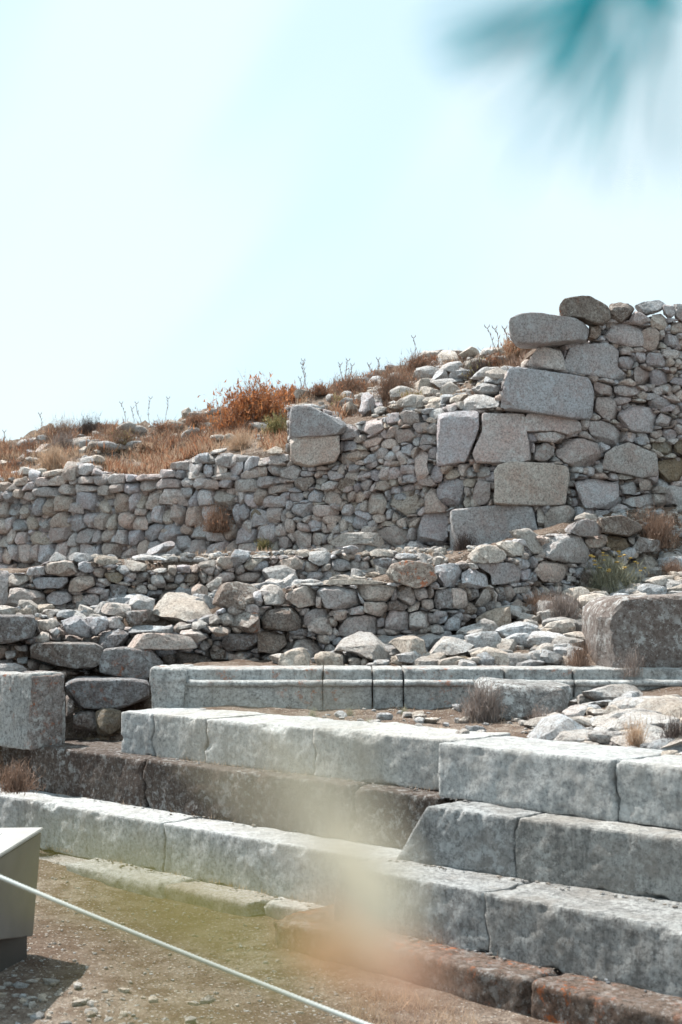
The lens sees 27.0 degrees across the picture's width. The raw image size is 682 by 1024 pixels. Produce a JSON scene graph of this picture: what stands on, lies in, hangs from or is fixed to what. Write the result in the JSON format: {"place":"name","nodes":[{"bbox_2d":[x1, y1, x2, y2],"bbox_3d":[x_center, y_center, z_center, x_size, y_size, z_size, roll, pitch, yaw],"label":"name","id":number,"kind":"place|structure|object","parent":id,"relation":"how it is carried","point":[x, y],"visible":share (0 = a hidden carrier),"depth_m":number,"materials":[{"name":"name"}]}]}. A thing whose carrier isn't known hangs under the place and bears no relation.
{"place":"outdoors","nodes":[
{"label":"outdoors","id":0,"kind":"place"},
{"bbox_2d":[0,978,215,1023],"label":"gravel","id":1,"kind":"structure","parent":0,"point":[92,1012],"depth_m":6.62,"materials":[{"name":"gravel"}]},
{"bbox_2d":[0,875,370,1023],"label":"barrier rope","id":2,"kind":"object","parent":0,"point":[106,922],"visible":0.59,"depth_m":4.76,"materials":[{"name":"grey"}]},
{"bbox_2d":[0,347,681,1023],"bbox_3d":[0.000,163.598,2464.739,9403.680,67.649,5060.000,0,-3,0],"label":"ground","id":3,"kind":"structure","parent":0,"point":[138,961],"depth_m":7.25,"materials":[{"name":"soil"}]},
{"bbox_2d":[0,827,43,971],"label":"information lectern","id":4,"kind":"object","parent":3,"relation":"on","point":[17,909],"visible":0.83,"depth_m":7.18,"materials":[{"name":"metal"}]},
{"bbox_2d":[31,440,76,470],"bbox_3d":[-3.950,-0.792,19.558,0.701,0.572,0.692,0,-3,0],"label":"dry bush","id":5,"kind":"object","parent":3,"relation":"on","point":[52,458],"visible":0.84,"depth_m":19.49,"materials":[{"name":"plant"}]},
{"bbox_2d":[35,413,79,441],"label":"dry bush","id":6,"kind":"object","parent":3,"relation":"on","point":[60,428],"visible":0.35,"depth_m":23.09,"materials":[{"name":"plant"}]},
{"bbox_2d":[44,428,82,450],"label":"dry bush","id":7,"kind":"object","parent":3,"relation":"on","point":[60,438],"visible":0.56,"depth_m":21.74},
{"bbox_2d":[69,411,107,435],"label":"dry bush","id":8,"kind":"object","parent":3,"relation":"on","point":[88,424],"visible":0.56,"depth_m":22.33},
{"bbox_2d":[106,421,140,449],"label":"dry bush","id":9,"kind":"object","parent":3,"relation":"on","point":[123,436],"visible":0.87,"depth_m":20.64,"materials":[{"name":"brown plant"}]},
{"bbox_2d":[0,446,304,568],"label":"rubble wall","id":10,"kind":"structure","parent":3,"relation":"on","point":[70,508],"depth_m":17.95,"materials":[{"name":"stone"}]},
{"bbox_2d":[195,499,234,533],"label":"dry bush","id":11,"kind":"object","parent":10,"relation":"attached to","point":[216,522],"depth_m":17.18,"materials":[{"name":"orange plant"}]},
{"bbox_2d":[146,541,174,554],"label":"rock","id":12,"kind":"object","parent":3,"relation":"on","point":[164,547],"visible":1,"depth_m":15.57,"materials":[{"name":"stone"}]},
{"bbox_2d":[141,414,180,433],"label":"dry bush","id":13,"kind":"object","parent":3,"relation":"on","point":[162,427],"visible":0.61,"depth_m":22.28,"materials":[{"name":"orange plant"}]},
{"bbox_2d":[52,853,321,919],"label":"kerb","id":14,"kind":"structure","parent":3,"relation":"on","point":[273,907],"depth_m":8.41,"materials":[{"name":"grey stone"}]},
{"bbox_2d":[45,756,497,955],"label":"dry grass","id":15,"kind":"structure","parent":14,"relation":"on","point":[305,774],"depth_m":9.05,"materials":[{"name":"plant"}]},
{"bbox_2d":[33,752,678,995],"bbox_3d":[-0.347,1.969,8.578,5.758,0.658,0.872,-3,-4,45],"label":"grit","id":16,"kind":"object","parent":14,"relation":"on","point":[504,958],"visible":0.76,"depth_m":7.61,"materials":[{"name":"gravel"}]},
{"bbox_2d":[0,370,384,481],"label":"rubble","id":17,"kind":"object","parent":3,"relation":"on","point":[97,458],"visible":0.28,"depth_m":20.08,"materials":[{"name":"stone"}]},
{"bbox_2d":[3,889,384,1023],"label":"gravel","id":18,"kind":"structure","parent":3,"relation":"on","point":[144,973],"depth_m":6.94,"materials":[{"name":"gravel"}]},
{"bbox_2d":[175,407,213,426],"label":"dry bush","id":19,"kind":"object","parent":3,"relation":"on","point":[194,418],"visible":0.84,"depth_m":21.02,"materials":[{"name":"orange plant"}]},
{"bbox_2d":[0,783,401,904],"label":"stone step","id":20,"kind":"object","parent":3,"relation":"on","point":[275,862],"visible":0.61,"depth_m":9.24,"materials":[{"name":"grey stone"}]},
{"bbox_2d":[0,756,45,795],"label":"dry bush","id":21,"kind":"object","parent":20,"relation":"on","point":[13,783],"visible":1,"depth_m":10.12,"materials":[{"name":"plant"}]},
{"bbox_2d":[1,738,458,848],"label":"stone step","id":22,"kind":"object","parent":20,"relation":"on","point":[104,770],"visible":0.45,"depth_m":9.67,"materials":[{"name":"stone"}]},
{"bbox_2d":[0,671,65,749],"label":"squared block","id":23,"kind":"object","parent":22,"relation":"on","point":[32,710],"depth_m":10.78,"materials":[{"name":"stone"}]},
{"bbox_2d":[121,707,510,789],"bbox_3d":[-0.273,1.557,9.545,3.066,0.332,0.622,-3,-4,43],"label":"stone step","id":24,"kind":"object","parent":22,"relation":"on","point":[401,754],"visible":0.72,"depth_m":9.22,"materials":[{"name":"grey stone"}]},
{"bbox_2d":[0,545,432,609],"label":"terrace wall","id":25,"kind":"structure","parent":3,"relation":"on","point":[87,582],"depth_m":13.85,"materials":[{"name":"stone"}]},
{"bbox_2d":[9,699,449,1023],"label":"leafy sprig","id":26,"kind":"object","parent":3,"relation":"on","point":[357,933],"visible":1,"depth_m":0.16,"materials":[{"name":"beige plant"}]},
{"bbox_2d":[210,396,253,433],"bbox_3d":[-1.521,-1.295,19.232,0.696,0.582,0.674,0,-3,0],"label":"bracken bush","id":27,"kind":"object","parent":3,"relation":"on","point":[230,420],"visible":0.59,"depth_m":19.12,"materials":[{"name":"plant"}]},
{"bbox_2d":[221,428,254,450],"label":"dry bush","id":28,"kind":"object","parent":3,"relation":"on","point":[237,443],"visible":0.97,"depth_m":17.84,"materials":[{"name":"plant"}]},
{"bbox_2d":[193,369,307,429],"bbox_3d":[-1.224,-1.555,19.686,1.642,0.906,1.554,0,-3,0],"label":"bracken bush","id":29,"kind":"object","parent":3,"relation":"on","point":[261,404],"visible":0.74,"depth_m":19.43,"materials":[{"name":"plant"}]},
{"bbox_2d":[0,344,523,481],"bbox_3d":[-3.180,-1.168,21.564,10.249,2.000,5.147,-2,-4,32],"label":"dry grass","id":30,"kind":"structure","parent":3,"relation":"on","point":[154,455],"depth_m":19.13,"materials":[{"name":"orange plant"}]},
{"bbox_2d":[260,409,286,435],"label":"dry bush","id":31,"kind":"object","parent":3,"relation":"on","point":[275,423],"visible":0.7,"depth_m":18.47,"materials":[{"name":"green plant"}]},
{"bbox_2d":[90,544,488,564],"bbox_3d":[-1.608,0.482,15.500,7.490,0.323,3.749,-2,-4,30],"label":"rubble","id":32,"kind":"object","parent":3,"relation":"on","point":[173,558],"visible":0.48,"depth_m":14.22,"materials":[{"name":"stone"}]},
{"bbox_2d":[328,532,383,546],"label":"rock","id":33,"kind":"object","parent":32,"relation":"on","point":[354,538],"visible":1,"depth_m":13.68,"materials":[{"name":"stone"}]},
{"bbox_2d":[269,380,311,403],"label":"bracken bush","id":34,"kind":"object","parent":3,"relation":"on","point":[291,389],"visible":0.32,"depth_m":21.79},
{"bbox_2d":[304,379,333,395],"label":"dry bush","id":35,"kind":"object","parent":3,"relation":"on","point":[322,390],"visible":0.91,"depth_m":20.07,"materials":[{"name":"orange plant"}]},
{"bbox_2d":[0,512,660,736],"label":"retaining wall","id":36,"kind":"structure","parent":3,"relation":"on","point":[423,599],"depth_m":12.16,"materials":[{"name":"stone"}]},
{"bbox_2d":[98,628,128,647],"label":"rock","id":37,"kind":"object","parent":36,"relation":"on","point":[114,638],"visible":0.9,"depth_m":11.84,"materials":[{"name":"grey stone"}]},
{"bbox_2d":[101,602,130,615],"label":"rock","id":38,"kind":"object","parent":36,"relation":"on","point":[116,609],"visible":1,"depth_m":12.02,"materials":[{"name":"stone"}]},
{"bbox_2d":[129,594,154,611],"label":"rock","id":39,"kind":"object","parent":36,"relation":"on","point":[138,602],"visible":0.89,"depth_m":12.23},
{"bbox_2d":[128,625,173,633],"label":"rock","id":40,"kind":"object","parent":36,"relation":"on","point":[139,629],"visible":0.96,"depth_m":11.94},
{"bbox_2d":[127,633,196,650],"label":"rock","id":41,"kind":"object","parent":36,"relation":"on","point":[158,641],"visible":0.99,"depth_m":11.64,"materials":[{"name":"stone"}]},
{"bbox_2d":[152,592,211,623],"bbox_3d":[-1.382,0.849,12.396,0.556,0.298,0.583,0,-3,0],"label":"rock","id":42,"kind":"object","parent":36,"relation":"on","point":[174,607],"visible":0.84,"depth_m":12.31,"materials":[{"name":"stone"}]},
{"bbox_2d":[180,629,206,642],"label":"rock","id":43,"kind":"object","parent":36,"relation":"on","point":[197,636],"visible":0.88,"depth_m":11.85,"materials":[{"name":"stone"}]},
{"bbox_2d":[15,551,448,620],"bbox_3d":[-0.998,0.691,13.316,4.326,0.706,1.798,0,-3,-6],"label":"rubble","id":44,"kind":"object","parent":36,"relation":"on","point":[82,609],"visible":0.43,"depth_m":12.94,"materials":[{"name":"stone"}]},
{"bbox_2d":[212,581,257,609],"bbox_3d":[-0.902,0.727,12.232,0.427,0.258,0.355,0,-3,0],"label":"rock","id":45,"kind":"object","parent":36,"relation":"on","point":[229,595],"visible":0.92,"depth_m":12.14,"materials":[{"name":"grey stone"}]},
{"bbox_2d":[228,610,260,633],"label":"rock","id":46,"kind":"object","parent":36,"relation":"on","point":[244,621],"visible":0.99,"depth_m":12.02,"materials":[{"name":"stone"}]},
{"bbox_2d":[327,367,374,395],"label":"dry bush","id":47,"kind":"object","parent":3,"relation":"on","point":[350,382],"visible":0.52,"depth_m":19.57,"materials":[{"name":"orange plant"}]},
{"bbox_2d":[335,631,388,659],"bbox_3d":[0.172,1.107,11.766,0.447,0.228,0.421,-2,-4,33],"label":"rock","id":48,"kind":"object","parent":3,"relation":"on","point":[368,645],"visible":0.99,"depth_m":11.64,"materials":[{"name":"stone"}]},
{"bbox_2d":[359,392,374,415],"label":"rock","id":49,"kind":"object","parent":3,"relation":"on","point":[367,399],"visible":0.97,"depth_m":17.37,"materials":[{"name":"stone"}]},
{"bbox_2d":[360,357,421,399],"bbox_3d":[0.642,-1.688,18.235,0.938,0.605,0.883,0,-3,-9],"label":"dry bush","id":50,"kind":"object","parent":3,"relation":"on","point":[389,383],"visible":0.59,"depth_m":18.10,"materials":[{"name":"orange plant"}]},
{"bbox_2d":[390,386,418,399],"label":"rock","id":51,"kind":"object","parent":3,"relation":"on","point":[395,393],"visible":0.45,"depth_m":17.81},
{"bbox_2d":[389,635,425,654],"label":"rock","id":52,"kind":"object","parent":3,"relation":"on","point":[404,644],"visible":0.82,"depth_m":11.56,"materials":[{"name":"stone"}]},
{"bbox_2d":[396,651,423,664],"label":"rock","id":53,"kind":"object","parent":3,"relation":"on","point":[409,658],"visible":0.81,"depth_m":11.46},
{"bbox_2d":[149,664,681,709],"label":"moulded sill","id":54,"kind":"structure","parent":3,"relation":"on","point":[428,687],"depth_m":10.72,"materials":[{"name":"stone"}]},
{"bbox_2d":[609,639,645,677],"bbox_3d":[2.187,1.115,10.829,0.318,0.304,0.305,-2,-4,33],"label":"dry bush","id":55,"kind":"object","parent":54,"relation":"on","point":[631,667],"visible":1,"depth_m":10.78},
{"bbox_2d":[398,348,437,372],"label":"dry bush","id":56,"kind":"object","parent":3,"relation":"on","point":[419,363],"visible":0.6,"depth_m":20.33,"materials":[{"name":"orange plant"}]},
{"bbox_2d":[415,366,439,380],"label":"rock","id":57,"kind":"object","parent":3,"relation":"on","point":[430,372],"visible":0.44,"depth_m":18.90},
{"bbox_2d":[341,347,516,416],"bbox_3d":[1.122,-1.736,18.370,2.260,1.371,5.218,0,-3,0],"label":"rubble","id":58,"kind":"object","parent":3,"relation":"on","point":[438,374],"visible":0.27,"depth_m":17.41,"materials":[{"name":"stone"}]},
{"bbox_2d":[343,350,524,416],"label":"dry grass","id":59,"kind":"structure","parent":3,"relation":"on","point":[387,401],"depth_m":17.28,"materials":[{"name":"plant"}]},
{"bbox_2d":[451,527,478,550],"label":"dry bush","id":60,"kind":"object","parent":3,"relation":"on","point":[462,546],"depth_m":15.36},
{"bbox_2d":[269,551,681,668],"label":"rubble","id":61,"kind":"object","parent":3,"relation":"on","point":[672,583],"visible":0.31,"depth_m":11.71,"materials":[{"name":"stone"}]},
{"bbox_2d":[447,672,507,723],"bbox_3d":[0.949,1.272,9.628,0.476,0.414,0.448,0,-3,0],"label":"dry bush","id":62,"kind":"object","parent":3,"relation":"on","point":[480,709],"visible":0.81,"depth_m":9.59,"materials":[{"name":"plant"}]},
{"bbox_2d":[274,907,681,1023],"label":"stone step","id":63,"kind":"object","parent":3,"relation":"on","point":[549,994],"visible":0.39,"depth_m":6.60,"materials":[{"name":"stone"}]},
{"bbox_2d":[396,853,681,997],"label":"stone step","id":64,"kind":"object","parent":63,"relation":"on","point":[633,941],"visible":0.77,"depth_m":6.84,"materials":[{"name":"grey stone"}]},
{"bbox_2d":[398,800,681,901],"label":"stone step","id":65,"kind":"object","parent":64,"relation":"on","point":[627,858],"visible":0.83,"depth_m":7.31,"materials":[{"name":"grey stone"}]},
{"bbox_2d":[438,736,681,829],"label":"stone step","id":66,"kind":"object","parent":65,"relation":"on","point":[643,786],"visible":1,"depth_m":7.56,"materials":[{"name":"grey stone"}]},
{"bbox_2d":[461,350,496,383],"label":"dry bush","id":67,"kind":"object","parent":3,"relation":"on","point":[474,369],"visible":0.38,"depth_m":16.88,"materials":[{"name":"brown plant"}]},
{"bbox_2d":[280,295,681,551],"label":"ashlar wall","id":68,"kind":"structure","parent":3,"relation":"on","point":[538,435],"depth_m":15.92,"materials":[{"name":"stone"}]},
{"bbox_2d":[464,631,501,648],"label":"rock","id":69,"kind":"object","parent":3,"relation":"on","point":[483,639],"visible":0.63,"depth_m":11.73,"materials":[{"name":"stone"}]},
{"bbox_2d":[286,694,681,754],"bbox_3d":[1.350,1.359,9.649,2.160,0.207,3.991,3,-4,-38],"label":"rubble","id":70,"kind":"object","parent":3,"relation":"on","point":[418,717],"visible":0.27,"depth_m":9.61,"materials":[{"name":"stone"}]},
{"bbox_2d":[472,383,500,397],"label":"rock","id":71,"kind":"object","parent":3,"relation":"on","point":[491,390],"visible":0.6,"depth_m":15.75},
{"bbox_2d":[470,646,508,665],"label":"rock","id":72,"kind":"object","parent":3,"relation":"on","point":[500,656],"visible":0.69,"depth_m":11.26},
{"bbox_2d":[476,606,510,626],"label":"rock","id":73,"kind":"object","parent":3,"relation":"on","point":[500,616],"visible":0.73,"depth_m":12.38,"materials":[{"name":"stone"}]},
{"bbox_2d":[495,638,517,650],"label":"rock","id":74,"kind":"object","parent":3,"relation":"on","point":[507,644],"visible":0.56,"depth_m":11.70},
{"bbox_2d":[490,333,529,358],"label":"dry bush","id":75,"kind":"object","parent":3,"relation":"on","point":[510,344],"visible":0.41,"depth_m":16.67,"materials":[{"name":"orange plant"}]},
{"bbox_2d":[495,621,537,637],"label":"rock","id":76,"kind":"object","parent":3,"relation":"on","point":[505,631],"visible":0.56,"depth_m":12.01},
{"bbox_2d":[507,653,536,665],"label":"rock","id":77,"kind":"object","parent":3,"relation":"on","point":[514,658],"visible":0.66,"depth_m":11.19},
{"bbox_2d":[474,677,571,719],"bbox_3d":[1.295,1.323,10.015,0.686,0.304,0.733,0,-3,0],"label":"stone block","id":78,"kind":"object","parent":3,"relation":"on","point":[519,697],"depth_m":9.73,"materials":[{"name":"stone"}]},
{"bbox_2d":[518,588,554,614],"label":"dry bush","id":79,"kind":"object","parent":3,"relation":"on","point":[534,601],"visible":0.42,"depth_m":12.75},
{"bbox_2d":[525,631,565,647],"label":"rock","id":80,"kind":"object","parent":3,"relation":"on","point":[538,637],"visible":0.68,"depth_m":11.70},
{"bbox_2d":[529,649,562,664],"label":"rock","id":81,"kind":"object","parent":3,"relation":"on","point":[549,657],"visible":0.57,"depth_m":11.27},
{"bbox_2d":[527,714,586,739],"bbox_3d":[1.353,1.335,8.729,0.370,0.187,0.483,-3,-4,40],"label":"rock","id":82,"kind":"object","parent":3,"relation":"on","point":[551,727],"visible":0.57,"depth_m":8.59,"materials":[{"name":"stone"}]},
{"bbox_2d":[524,716,590,726],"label":"rock","id":83,"kind":"object","parent":3,"relation":"on","point":[532,722],"visible":0.35,"depth_m":9.14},
{"bbox_2d":[534,586,585,621],"bbox_3d":[1.940,0.814,12.449,0.577,0.430,0.574,3,-4,-43],"label":"dry bush","id":84,"kind":"object","parent":3,"relation":"on","point":[564,607],"visible":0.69,"depth_m":12.40,"materials":[{"name":"plant"}]},
{"bbox_2d":[544,619,575,633],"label":"rock","id":85,"kind":"object","parent":3,"relation":"on","point":[564,626],"visible":0.5,"depth_m":11.94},
{"bbox_2d":[551,636,583,645],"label":"rock","id":86,"kind":"object","parent":3,"relation":"on","point":[561,639],"visible":0.56,"depth_m":11.54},
{"bbox_2d":[562,704,587,716],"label":"rock","id":87,"kind":"object","parent":3,"relation":"on","point":[575,710],"visible":0.61,"depth_m":9.41,"materials":[{"name":"stone"}]},
{"bbox_2d":[553,729,597,742],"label":"rock","id":88,"kind":"object","parent":3,"relation":"on","point":[578,735],"visible":0.46,"depth_m":8.40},
{"bbox_2d":[559,635,597,666],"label":"dry bush","id":89,"kind":"object","parent":3,"relation":"on","point":[580,660],"visible":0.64,"depth_m":11.11,"materials":[{"name":"plant"}]},
{"bbox_2d":[586,731,629,744],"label":"rock","id":90,"kind":"object","parent":3,"relation":"on","point":[603,737],"visible":0.5,"depth_m":8.29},
{"bbox_2d":[582,684,642,700],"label":"rock","id":91,"kind":"object","parent":3,"relation":"on","point":[612,692],"visible":0.69,"depth_m":10.24,"materials":[{"name":"stone"}]},
{"bbox_2d":[585,548,648,593],"bbox_3d":[2.610,0.559,13.509,0.727,0.532,0.736,0,-3,0],"label":"flowering plant","id":92,"kind":"object","parent":3,"relation":"on","point":[615,573],"visible":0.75,"depth_m":13.44,"materials":[{"name":"green plant"}]},
{"bbox_2d":[591,707,646,727],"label":"rock","id":93,"kind":"object","parent":3,"relation":"on","point":[606,720],"visible":0.3,"depth_m":9.03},
{"bbox_2d":[582,593,681,667],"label":"stone block","id":94,"kind":"object","parent":3,"relation":"on","point":[651,624],"depth_m":10.98,"materials":[{"name":"stone"}]},
{"bbox_2d":[617,714,651,747],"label":"dry bush","id":95,"kind":"object","parent":3,"relation":"on","point":[635,738],"visible":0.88,"depth_m":8.07,"materials":[{"name":"plant"}]},
{"bbox_2d":[608,696,660,708],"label":"rock","id":96,"kind":"object","parent":3,"relation":"on","point":[626,703],"visible":0.28,"depth_m":9.45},
{"bbox_2d":[590,505,681,579],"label":"rubble","id":97,"kind":"object","parent":3,"relation":"on","point":[623,512],"visible":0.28,"depth_m":14.60,"materials":[{"name":"stone"}]},
{"bbox_2d":[605,711,679,730],"bbox_3d":[1.870,1.319,8.781,0.336,0.156,0.454,3,-4,-43],"label":"rock","id":98,"kind":"object","parent":3,"relation":"on","point":[624,717],"visible":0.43,"depth_m":8.74,"materials":[{"name":"stone"}]},
{"bbox_2d":[629,552,657,572],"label":"rock","id":99,"kind":"object","parent":3,"relation":"on","point":[648,562],"visible":0.52,"depth_m":14.04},
{"bbox_2d":[637,583,666,594],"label":"rock","id":100,"kind":"object","parent":3,"relation":"on","point":[648,589],"visible":0.42,"depth_m":13.12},
{"bbox_2d":[627,501,681,549],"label":"dry bush","id":101,"kind":"object","parent":3,"relation":"on","point":[659,527],"visible":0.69,"depth_m":14.29,"materials":[{"name":"plant"}]},
{"bbox_2d":[635,697,681,710],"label":"rock","id":102,"kind":"object","parent":3,"relation":"on","point":[653,704],"visible":0.39,"depth_m":9.28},
{"bbox_2d":[646,737,681,752],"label":"rock","id":103,"kind":"object","parent":3,"relation":"on","point":[658,744],"visible":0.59,"depth_m":7.84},
{"bbox_2d":[653,556,681,575],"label":"dry bush","id":104,"kind":"object","parent":3,"relation":"on","point":[666,570],"visible":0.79,"depth_m":13.78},
{"bbox_2d":[656,711,681,745],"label":"dry bush","id":105,"kind":"object","parent":3,"relation":"on","point":[673,732],"visible":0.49,"depth_m":7.91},
{"bbox_2d":[656,702,681,717],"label":"rock","id":106,"kind":"object","parent":3,"relation":"on","point":[675,708],"visible":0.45,"depth_m":8.98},
{"bbox_2d":[663,485,681,506],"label":"rock","id":107,"kind":"object","parent":3,"relation":"on","point":[673,495],"visible":0.68,"depth_m":16.10,"materials":[{"name":"stone"}]},
{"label":"rock","id":108,"kind":"object","parent":3,"relation":"on","visible":0},
{"bbox_2d":[430,636,473,655],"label":"rock","id":109,"kind":"object","parent":108,"relation":"on","point":[449,646],"visible":0.95,"depth_m":11.60,"materials":[{"name":"stone"}]},
{"bbox_2d":[0,0,681,441],"label":"sky","id":110,"kind":"structure","parent":0,"point":[194,193],"materials":[{"name":"blue"}]},
{"bbox_2d":[344,986,479,1023],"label":"dry grass","id":111,"kind":"structure","parent":0,"point":[395,1007],"depth_m":6.53,"materials":[{"name":"plant"}]},
{"bbox_2d":[422,0,681,199],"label":"conifer branch","id":112,"kind":"object","parent":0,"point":[573,46],"visible":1,"depth_m":0.33,"materials":[{"name":"green plant"}]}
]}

